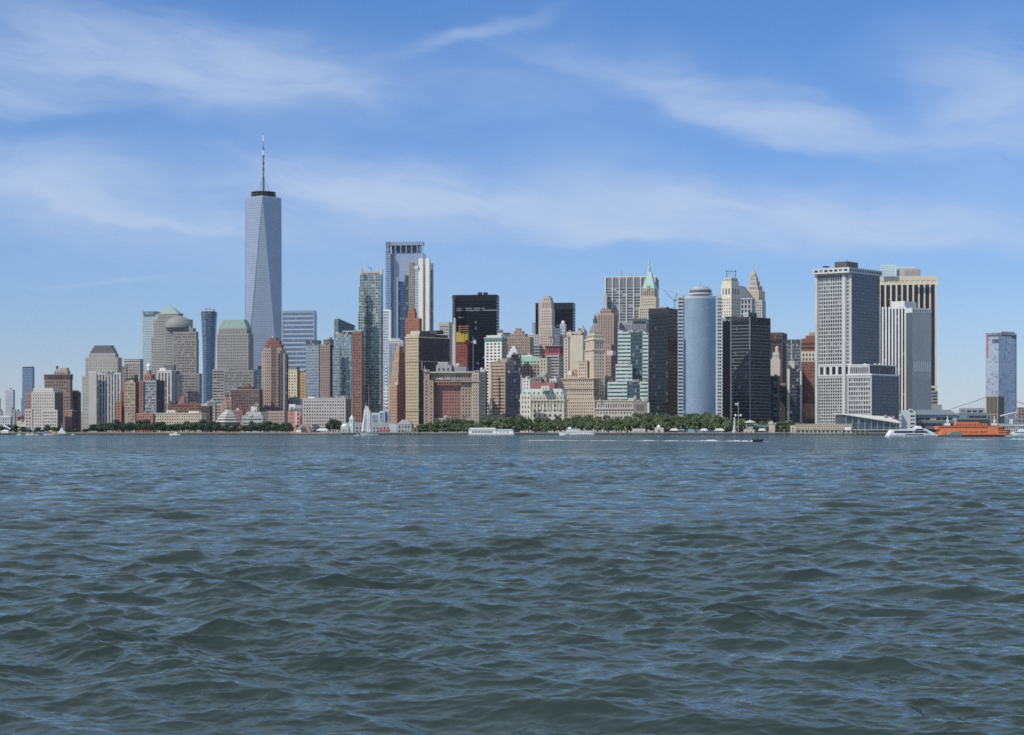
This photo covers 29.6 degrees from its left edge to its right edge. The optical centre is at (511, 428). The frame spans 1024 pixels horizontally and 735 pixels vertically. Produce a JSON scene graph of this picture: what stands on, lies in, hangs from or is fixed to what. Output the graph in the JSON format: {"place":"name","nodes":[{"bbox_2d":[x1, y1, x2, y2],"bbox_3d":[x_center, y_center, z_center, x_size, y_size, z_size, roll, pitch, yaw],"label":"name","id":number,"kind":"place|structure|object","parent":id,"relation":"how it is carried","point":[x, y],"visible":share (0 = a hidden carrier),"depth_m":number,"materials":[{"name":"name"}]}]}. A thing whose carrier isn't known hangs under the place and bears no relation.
{"place":"outdoors","nodes":[
{"label":"outdoors","id":0,"kind":"place"},
{"bbox_2d":[201,308,217,402],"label":"glass tower","id":1,"kind":"structure","parent":0,"point":[209,323],"depth_m":3441.64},
{"bbox_2d":[216,410,241,425],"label":"museum","id":2,"kind":"structure","parent":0,"point":[229,418],"depth_m":2132.39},
{"bbox_2d":[245,132,281,369],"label":"glass skyscraper","id":3,"kind":"structure","parent":0,"point":[263,274],"depth_m":3275.03,"materials":[{"name":"glass"}]},
{"bbox_2d":[334,318,354,333],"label":"glass tower","id":4,"kind":"structure","parent":0,"point":[340,325],"depth_m":2623.91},
{"bbox_2d":[0,435,1023,734],"bbox_3d":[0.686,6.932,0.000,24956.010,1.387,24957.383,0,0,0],"label":"water","id":5,"kind":"structure","parent":0,"point":[506,585],"depth_m":85.54,"materials":[{"name":"liquid"}]},
{"bbox_2d":[359,400,377,435],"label":"schooner","id":6,"kind":"object","parent":5,"relation":"on","point":[366,425],"visible":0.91,"depth_m":1749.28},
{"bbox_2d":[468,428,513,434],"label":"pier tent","id":7,"kind":"object","parent":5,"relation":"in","point":[483,431],"visible":0.94,"depth_m":1960.00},
{"bbox_2d":[559,423,594,434],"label":"ferry","id":8,"kind":"object","parent":5,"relation":"on","point":[569,431],"visible":0.88,"depth_m":1846.80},
{"bbox_2d":[885,424,938,436],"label":"catamaran","id":9,"kind":"object","parent":5,"relation":"on","point":[917,431],"visible":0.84,"depth_m":1447.99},
{"bbox_2d":[937,431,961,436],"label":"pontoon","id":10,"kind":"object","parent":5,"relation":"on","point":[954,434],"visible":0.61,"depth_m":1537.00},
{"bbox_2d":[934,416,1009,436],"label":"ferry","id":11,"kind":"object","parent":5,"relation":"on","point":[972,429],"visible":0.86,"depth_m":1593.40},
{"bbox_2d":[0,0,1023,415],"label":"sky","id":12,"kind":"structure","parent":0,"point":[534,149],"materials":[{"name":"blue"}]},
{"label":"ground","id":13,"kind":"structure","parent":0,"visible":0},
{"bbox_2d":[0,414,14,430],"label":"warehouse","id":14,"kind":"structure","parent":13,"relation":"on","point":[8,420],"depth_m":2902.61,"materials":[{"name":"white glass"}]},
{"bbox_2d":[5,388,14,415],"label":"residential tower","id":15,"kind":"structure","parent":13,"relation":"on","point":[9,399],"depth_m":5605.47,"materials":[{"name":"white glass"}]},
{"bbox_2d":[17,414,24,431],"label":"brick hall","id":16,"kind":"structure","parent":13,"relation":"on","point":[20,420],"depth_m":2381.72,"materials":[{"name":"beige brick"}]},
{"bbox_2d":[21,367,34,416],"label":"glass tower","id":17,"kind":"structure","parent":13,"relation":"on","point":[28,379],"depth_m":5004.55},
{"bbox_2d":[25,388,62,431],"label":"office block","id":18,"kind":"structure","parent":13,"relation":"on","point":[44,406],"depth_m":2296.55,"materials":[{"name":"beige concrete"}]},
{"bbox_2d":[43,366,72,429],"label":"brick tower","id":19,"kind":"structure","parent":13,"relation":"on","point":[62,379],"depth_m":2423.01,"materials":[{"name":"brown brick"}]},
{"bbox_2d":[64,390,80,431],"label":"brick block","id":20,"kind":"structure","parent":13,"relation":"on","point":[73,418],"depth_m":2339.85,"materials":[{"name":"brown brick"}]},
{"bbox_2d":[81,345,121,431],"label":"office tower","id":21,"kind":"structure","parent":13,"relation":"on","point":[101,358],"depth_m":2604.32,"materials":[{"name":"beige glass"}]},
{"bbox_2d":[88,370,121,431],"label":"apartment tower","id":22,"kind":"structure","parent":13,"relation":"on","point":[105,387],"depth_m":2402.70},
{"bbox_2d":[116,375,138,431],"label":"brick tower","id":23,"kind":"structure","parent":13,"relation":"on","point":[127,407],"depth_m":2253.53,"materials":[{"name":"brown brick"}]},
{"bbox_2d":[122,359,143,390],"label":"office block","id":24,"kind":"structure","parent":13,"relation":"on","point":[131,368],"depth_m":2852.32,"materials":[{"name":"grey concrete"}]},
{"bbox_2d":[137,411,154,431],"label":"brick block","id":25,"kind":"structure","parent":13,"relation":"on","point":[144,415],"depth_m":2162.79,"materials":[{"name":"red brick"}]},
{"bbox_2d":[142,311,159,380],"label":"glass tower","id":26,"kind":"structure","parent":13,"relation":"on","point":[149,317],"depth_m":3206.90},
{"bbox_2d":[139,363,164,412],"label":"apartment tower","id":27,"kind":"structure","parent":13,"relation":"on","point":[151,393],"depth_m":2237.59,"materials":[{"name":"grey glass"}]},
{"bbox_2d":[157,368,182,412],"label":"apartment tower","id":28,"kind":"structure","parent":13,"relation":"on","point":[172,379],"depth_m":2445.36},
{"bbox_2d":[151,305,192,379],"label":"granite tower","id":29,"kind":"structure","parent":13,"relation":"on","point":[158,346],"depth_m":3062.94,"materials":[{"name":"grey glass"}]},
{"bbox_2d":[155,410,206,431],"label":"hotel","id":30,"kind":"structure","parent":13,"relation":"on","point":[171,417],"depth_m":2186.68,"materials":[{"name":"beige stone"}]},
{"bbox_2d":[164,316,201,402],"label":"granite tower","id":31,"kind":"structure","parent":13,"relation":"on","point":[181,346],"depth_m":2887.72,"materials":[{"name":"grey stone"}]},
{"bbox_2d":[167,397,211,431],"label":"brick block","id":32,"kind":"structure","parent":13,"relation":"on","point":[181,405],"depth_m":2334.03,"materials":[{"name":"brown brick"}]},
{"bbox_2d":[207,399,216,431],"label":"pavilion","id":33,"kind":"structure","parent":13,"relation":"on","point":[213,403],"depth_m":2420.93,"materials":[{"name":"grey concrete"}]},
{"bbox_2d":[212,320,256,431],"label":"granite tower","id":34,"kind":"structure","parent":13,"relation":"on","point":[234,369],"depth_m":2762.70,"materials":[{"name":"grey stone"}]},
{"bbox_2d":[221,385,262,431],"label":"brick block","id":35,"kind":"structure","parent":13,"relation":"on","point":[239,401],"depth_m":2303.07,"materials":[{"name":"brown brick"}]},
{"bbox_2d":[242,404,267,431],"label":"school block","id":36,"kind":"structure","parent":13,"relation":"on","point":[254,414],"depth_m":2204.81,"materials":[{"name":"grey concrete"}]},
{"bbox_2d":[254,366,261,388],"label":"glass block","id":37,"kind":"structure","parent":13,"relation":"on","point":[259,377],"depth_m":2851.71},
{"bbox_2d":[262,336,287,431],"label":"brick tower","id":38,"kind":"structure","parent":13,"relation":"on","point":[274,375],"depth_m":2320.80,"materials":[{"name":"brown brick"}]},
{"bbox_2d":[286,354,287,410],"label":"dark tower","id":39,"kind":"structure","parent":13,"relation":"on","point":[286,379],"depth_m":2420.17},
{"bbox_2d":[288,367,299,398],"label":"apartment block","id":40,"kind":"structure","parent":13,"relation":"on","point":[293,381],"depth_m":2503.56,"materials":[{"name":"beige concrete"}]},
{"bbox_2d":[287,397,302,431],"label":"salmon block","id":41,"kind":"structure","parent":13,"relation":"on","point":[295,410],"depth_m":2182.88,"materials":[{"name":"pink brick"}]},
{"bbox_2d":[282,310,316,369],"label":"glass tower","id":42,"kind":"structure","parent":13,"relation":"on","point":[299,328],"depth_m":3506.89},
{"bbox_2d":[300,369,305,398],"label":"apartment block","id":43,"kind":"structure","parent":13,"relation":"on","point":[302,383],"depth_m":2562.65,"materials":[{"name":"yellow brick"}]},
{"bbox_2d":[296,424,311,431],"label":"arched building","id":44,"kind":"structure","parent":13,"relation":"on","point":[303,428],"depth_m":2030.00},
{"bbox_2d":[306,340,320,397],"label":"glass tower","id":45,"kind":"structure","parent":13,"relation":"on","point":[312,368],"depth_m":2482.51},
{"bbox_2d":[302,396,351,431],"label":"office block","id":46,"kind":"structure","parent":13,"relation":"on","point":[318,413],"depth_m":2208.08,"materials":[{"name":"white concrete"}]},
{"bbox_2d":[320,337,333,397],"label":"brick slab","id":47,"kind":"structure","parent":13,"relation":"on","point":[326,367],"depth_m":2454.43,"materials":[{"name":"brown brick"}]},
{"bbox_2d":[328,419,338,431],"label":"tree","id":48,"kind":"object","parent":13,"relation":"on","point":[333,423],"visible":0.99,"depth_m":2022.18,"materials":[{"name":"green plant"}]},
{"bbox_2d":[333,330,363,422],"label":"apartment tower","id":49,"kind":"structure","parent":13,"relation":"on","point":[348,365],"depth_m":2398.62,"materials":[{"name":"blue glass"}]},
{"bbox_2d":[358,267,382,414],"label":"glass tower","id":50,"kind":"structure","parent":13,"relation":"on","point":[370,318],"depth_m":2502.25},
{"bbox_2d":[340,415,413,431],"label":"clock tower pier","id":51,"kind":"structure","parent":13,"relation":"on","point":[353,426],"depth_m":2003.60,"materials":[{"name":"white stone"}]},
{"bbox_2d":[371,365,389,422],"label":"glass pavilion","id":52,"kind":"structure","parent":13,"relation":"on","point":[382,416],"depth_m":2086.31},
{"bbox_2d":[383,310,391,410],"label":"glass block","id":53,"kind":"structure","parent":13,"relation":"on","point":[387,325],"depth_m":2801.94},
{"bbox_2d":[388,338,404,409],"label":"office tower","id":54,"kind":"structure","parent":13,"relation":"on","point":[393,343],"depth_m":2654.25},
{"bbox_2d":[389,343,405,422],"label":"apartment tower","id":55,"kind":"structure","parent":13,"relation":"on","point":[397,398],"depth_m":2289.48,"materials":[{"name":"orange brick"}]},
{"bbox_2d":[397,275,408,340],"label":"glass tower","id":56,"kind":"structure","parent":13,"relation":"on","point":[402,300],"depth_m":3100.93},
{"bbox_2d":[386,241,425,337],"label":"glass tower","id":57,"kind":"structure","parent":13,"relation":"on","point":[401,257],"depth_m":3407.11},
{"bbox_2d":[409,263,414,307],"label":"stone tower","id":58,"kind":"structure","parent":13,"relation":"on","point":[411,286],"depth_m":2961.05,"materials":[{"name":"grey stone"}]},
{"bbox_2d":[405,308,421,384],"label":"brick tower","id":59,"kind":"structure","parent":13,"relation":"on","point":[413,322],"depth_m":2754.75,"materials":[{"name":"brown brick"}]},
{"bbox_2d":[414,258,432,330],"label":"concrete tower","id":60,"kind":"structure","parent":13,"relation":"on","point":[424,288],"depth_m":2901.29,"materials":[{"name":"white concrete"}]},
{"bbox_2d":[405,330,450,431],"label":"office tower","id":61,"kind":"structure","parent":13,"relation":"on","point":[429,350],"depth_m":2339.16,"materials":[{"name":"beige stone"}]},
{"bbox_2d":[438,322,451,364],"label":"concrete tower","id":62,"kind":"structure","parent":13,"relation":"on","point":[446,327],"depth_m":2623.11,"materials":[{"name":"white concrete"}]},
{"bbox_2d":[423,362,480,431],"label":"office block","id":63,"kind":"structure","parent":13,"relation":"on","point":[450,391],"depth_m":2203.26,"materials":[{"name":"stone"}]},
{"bbox_2d":[451,297,455,366],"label":"skyscraper","id":64,"kind":"structure","parent":13,"relation":"on","point":[454,344],"depth_m":2480.89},
{"bbox_2d":[456,326,469,366],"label":"tower under construction","id":65,"kind":"structure","parent":13,"relation":"on","point":[462,341],"depth_m":2501.20,"materials":[{"name":"red glass"}]},
{"bbox_2d":[452,292,498,370],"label":"dark tower","id":66,"kind":"structure","parent":13,"relation":"on","point":[478,314],"depth_m":2904.79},
{"bbox_2d":[480,367,486,419],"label":"dark slab","id":67,"kind":"structure","parent":13,"relation":"on","point":[483,372],"depth_m":2300.77,"materials":[{"name":"grey glass"}]},
{"bbox_2d":[484,330,506,414],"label":"office tower","id":68,"kind":"structure","parent":13,"relation":"on","point":[496,347],"depth_m":2426.22,"materials":[{"name":"white concrete"}]},
{"bbox_2d":[485,358,514,419],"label":"office block","id":69,"kind":"structure","parent":13,"relation":"on","point":[500,369],"depth_m":2238.79,"materials":[{"name":"beige brick"}]},
{"bbox_2d":[0,432,1011,434],"bbox_3d":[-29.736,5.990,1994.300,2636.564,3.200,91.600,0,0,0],"label":"sea wall","id":70,"kind":"structure","parent":13,"relation":"on","point":[465,433],"depth_m":1987.14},
{"bbox_2d":[507,346,520,372],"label":"office tower","id":71,"kind":"structure","parent":13,"relation":"on","point":[514,354],"depth_m":2363.71,"materials":[{"name":"white glass"}]},
{"bbox_2d":[507,364,521,431],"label":"glass slab","id":72,"kind":"structure","parent":13,"relation":"on","point":[514,384],"depth_m":2216.50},
{"bbox_2d":[507,328,533,354],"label":"stone tower","id":73,"kind":"structure","parent":13,"relation":"on","point":[521,341],"depth_m":2654.48,"materials":[{"name":"beige stone"}]},
{"bbox_2d":[528,323,540,355],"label":"office block","id":74,"kind":"structure","parent":13,"relation":"on","point":[537,347],"depth_m":2800.96,"materials":[{"name":"white glass"}]},
{"bbox_2d":[521,353,550,401],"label":"mansard building","id":75,"kind":"structure","parent":13,"relation":"on","point":[532,365],"depth_m":2403.17,"materials":[{"name":"white stone"}]},
{"bbox_2d":[522,375,559,401],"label":"white block","id":76,"kind":"structure","parent":13,"relation":"on","point":[527,381],"depth_m":2340.40,"materials":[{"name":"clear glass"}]},
{"bbox_2d":[519,382,568,431],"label":"customs house","id":77,"kind":"structure","parent":13,"relation":"on","point":[533,406],"depth_m":2169.02,"materials":[{"name":"white stone"}]},
{"bbox_2d":[538,296,555,356],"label":"stone tower","id":78,"kind":"structure","parent":13,"relation":"on","point":[546,321],"depth_m":2752.09,"materials":[{"name":"beige stone"}]},
{"bbox_2d":[544,336,563,387],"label":"temple topped tower","id":79,"kind":"structure","parent":13,"relation":"on","point":[554,353],"depth_m":2482.41,"materials":[{"name":"white stone"}]},
{"bbox_2d":[535,303,574,333],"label":"dark tower","id":80,"kind":"structure","parent":13,"relation":"on","point":[565,312],"depth_m":3003.40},
{"bbox_2d":[555,321,566,377],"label":"office tower","id":81,"kind":"structure","parent":13,"relation":"on","point":[561,331],"depth_m":2700.49,"materials":[{"name":"white glass"}]},
{"bbox_2d":[563,324,586,377],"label":"stone tower","id":82,"kind":"structure","parent":13,"relation":"on","point":[574,347],"depth_m":2555.37,"materials":[{"name":"beige stone"}]},
{"bbox_2d":[560,318,616,431],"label":"stone complex","id":83,"kind":"structure","parent":13,"relation":"on","point":[584,385],"depth_m":2351.96,"materials":[{"name":"beige stone"}]},
{"bbox_2d":[594,308,617,363],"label":"stone tower","id":84,"kind":"structure","parent":13,"relation":"on","point":[607,320],"depth_m":2625.21,"materials":[{"name":"pink stone"}]},
{"bbox_2d":[594,394,649,431],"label":"ornate office","id":85,"kind":"structure","parent":13,"relation":"on","point":[612,409],"depth_m":2228.86,"materials":[{"name":"beige stone"}]},
{"bbox_2d":[608,329,648,400],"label":"banded tower","id":86,"kind":"structure","parent":13,"relation":"on","point":[632,372],"depth_m":2316.70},
{"bbox_2d":[603,271,658,329],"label":"office tower","id":87,"kind":"structure","parent":13,"relation":"on","point":[622,295],"depth_m":3006.34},
{"bbox_2d":[620,318,648,331],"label":"office tower","id":88,"kind":"structure","parent":13,"relation":"on","point":[641,324],"depth_m":2623.89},
{"bbox_2d":[632,425,663,431],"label":"fort","id":89,"kind":"structure","parent":13,"relation":"on","point":[657,429],"depth_m":2015.38,"materials":[{"name":"beige stone"}]},
{"bbox_2d":[639,260,658,318],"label":"spire tower","id":90,"kind":"structure","parent":13,"relation":"on","point":[649,298],"depth_m":2864.64,"materials":[{"name":"beige stone"}]},
{"bbox_2d":[649,307,677,431],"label":"dark tower","id":91,"kind":"structure","parent":13,"relation":"on","point":[663,360],"depth_m":2247.11,"materials":[{"name":"glass"}]},
{"bbox_2d":[689,417,699,429],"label":"tree","id":92,"kind":"object","parent":13,"relation":"on","point":[695,422],"visible":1,"depth_m":2025.03,"materials":[{"name":"green plant"}]},
{"bbox_2d":[678,282,721,431],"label":"round glass tower","id":93,"kind":"structure","parent":13,"relation":"on","point":[697,351],"depth_m":2176.42,"materials":[{"name":"glass"}]},
{"bbox_2d":[721,270,740,431],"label":"stone tower","id":94,"kind":"structure","parent":13,"relation":"on","point":[731,298],"depth_m":2707.71,"materials":[{"name":"beige stone"}]},
{"bbox_2d":[722,312,770,431],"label":"banded dark tower","id":95,"kind":"structure","parent":13,"relation":"on","point":[747,362],"depth_m":2254.01,"materials":[{"name":"black glass"}]},
{"bbox_2d":[740,286,755,316],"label":"gabled tower","id":96,"kind":"structure","parent":13,"relation":"on","point":[748,300],"depth_m":2823.34,"materials":[{"name":"grey stone"}]},
{"bbox_2d":[744,420,755,431],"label":"kiosk","id":97,"kind":"object","parent":13,"relation":"on","point":[749,429],"visible":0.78,"depth_m":2024.95,"materials":[{"name":"white stone"}]},
{"bbox_2d":[748,269,765,317],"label":"stone tower","id":98,"kind":"structure","parent":13,"relation":"on","point":[757,293],"depth_m":2925.58,"materials":[{"name":"beige stone"}]},
{"bbox_2d":[747,421,775,431],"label":"transit pavilion","id":99,"kind":"structure","parent":13,"relation":"on","point":[757,427],"depth_m":2037.88,"materials":[{"name":"beige stone"}]},
{"bbox_2d":[771,346,780,382],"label":"stone tower","id":100,"kind":"structure","parent":13,"relation":"on","point":[775,364],"depth_m":2361.60,"materials":[{"name":"beige stone"}]},
{"bbox_2d":[771,374,786,431],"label":"ribbon block","id":101,"kind":"structure","parent":13,"relation":"on","point":[778,401],"depth_m":2304.02,"materials":[{"name":"black glass"}]},
{"bbox_2d":[771,332,786,382],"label":"brown tower","id":102,"kind":"structure","parent":13,"relation":"on","point":[778,339],"depth_m":2483.18,"materials":[{"name":"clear glass"}]},
{"bbox_2d":[786,339,801,385],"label":"glass tower","id":103,"kind":"structure","parent":13,"relation":"on","point":[793,349],"depth_m":2421.78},
{"bbox_2d":[787,361,803,423],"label":"office block","id":104,"kind":"structure","parent":13,"relation":"on","point":[794,393],"depth_m":2331.47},
{"bbox_2d":[801,332,814,423],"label":"brick tower","id":105,"kind":"structure","parent":13,"relation":"on","point":[808,375],"depth_m":2351.57,"materials":[{"name":"brown brick"}]},
{"bbox_2d":[790,423,851,431],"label":"coast guard block","id":106,"kind":"structure","parent":13,"relation":"on","point":[825,427],"depth_m":2003.70,"materials":[{"name":"beige stone"}]},
{"bbox_2d":[813,261,899,423],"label":"gridded tower","id":107,"kind":"structure","parent":13,"relation":"on","point":[853,375],"depth_m":2243.61,"materials":[{"name":"grey concrete"}]},
{"bbox_2d":[833,409,915,431],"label":"ferry terminal","id":108,"kind":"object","parent":13,"relation":"on","point":[884,423],"visible":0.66,"depth_m":2004.00,"materials":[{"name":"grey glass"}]},
{"bbox_2d":[880,301,930,413],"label":"striped tower","id":109,"kind":"structure","parent":13,"relation":"on","point":[905,338],"depth_m":2410.10,"materials":[{"name":"white glass"}]},
{"bbox_2d":[880,265,941,409],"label":"columned tower","id":110,"kind":"structure","parent":13,"relation":"on","point":[910,283],"depth_m":2563.83,"materials":[{"name":"beige concrete"}]},
{"bbox_2d":[911,409,958,431],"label":"terminal hall","id":111,"kind":"structure","parent":13,"relation":"on","point":[929,420],"depth_m":2031.62,"materials":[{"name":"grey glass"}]},
{"bbox_2d":[957,408,989,425],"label":"shed","id":112,"kind":"structure","parent":13,"relation":"on","point":[979,415],"depth_m":2122.19,"materials":[{"name":"grey glass"}]},
{"bbox_2d":[985,331,1016,425],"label":"glass tower","id":113,"kind":"structure","parent":13,"relation":"on","point":[1001,372],"depth_m":2810.51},
{"bbox_2d":[998,418,1023,431],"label":"waterfront building","id":114,"kind":"structure","parent":13,"relation":"on","point":[1013,424],"depth_m":2045.00,"materials":[{"name":"grey concrete"}]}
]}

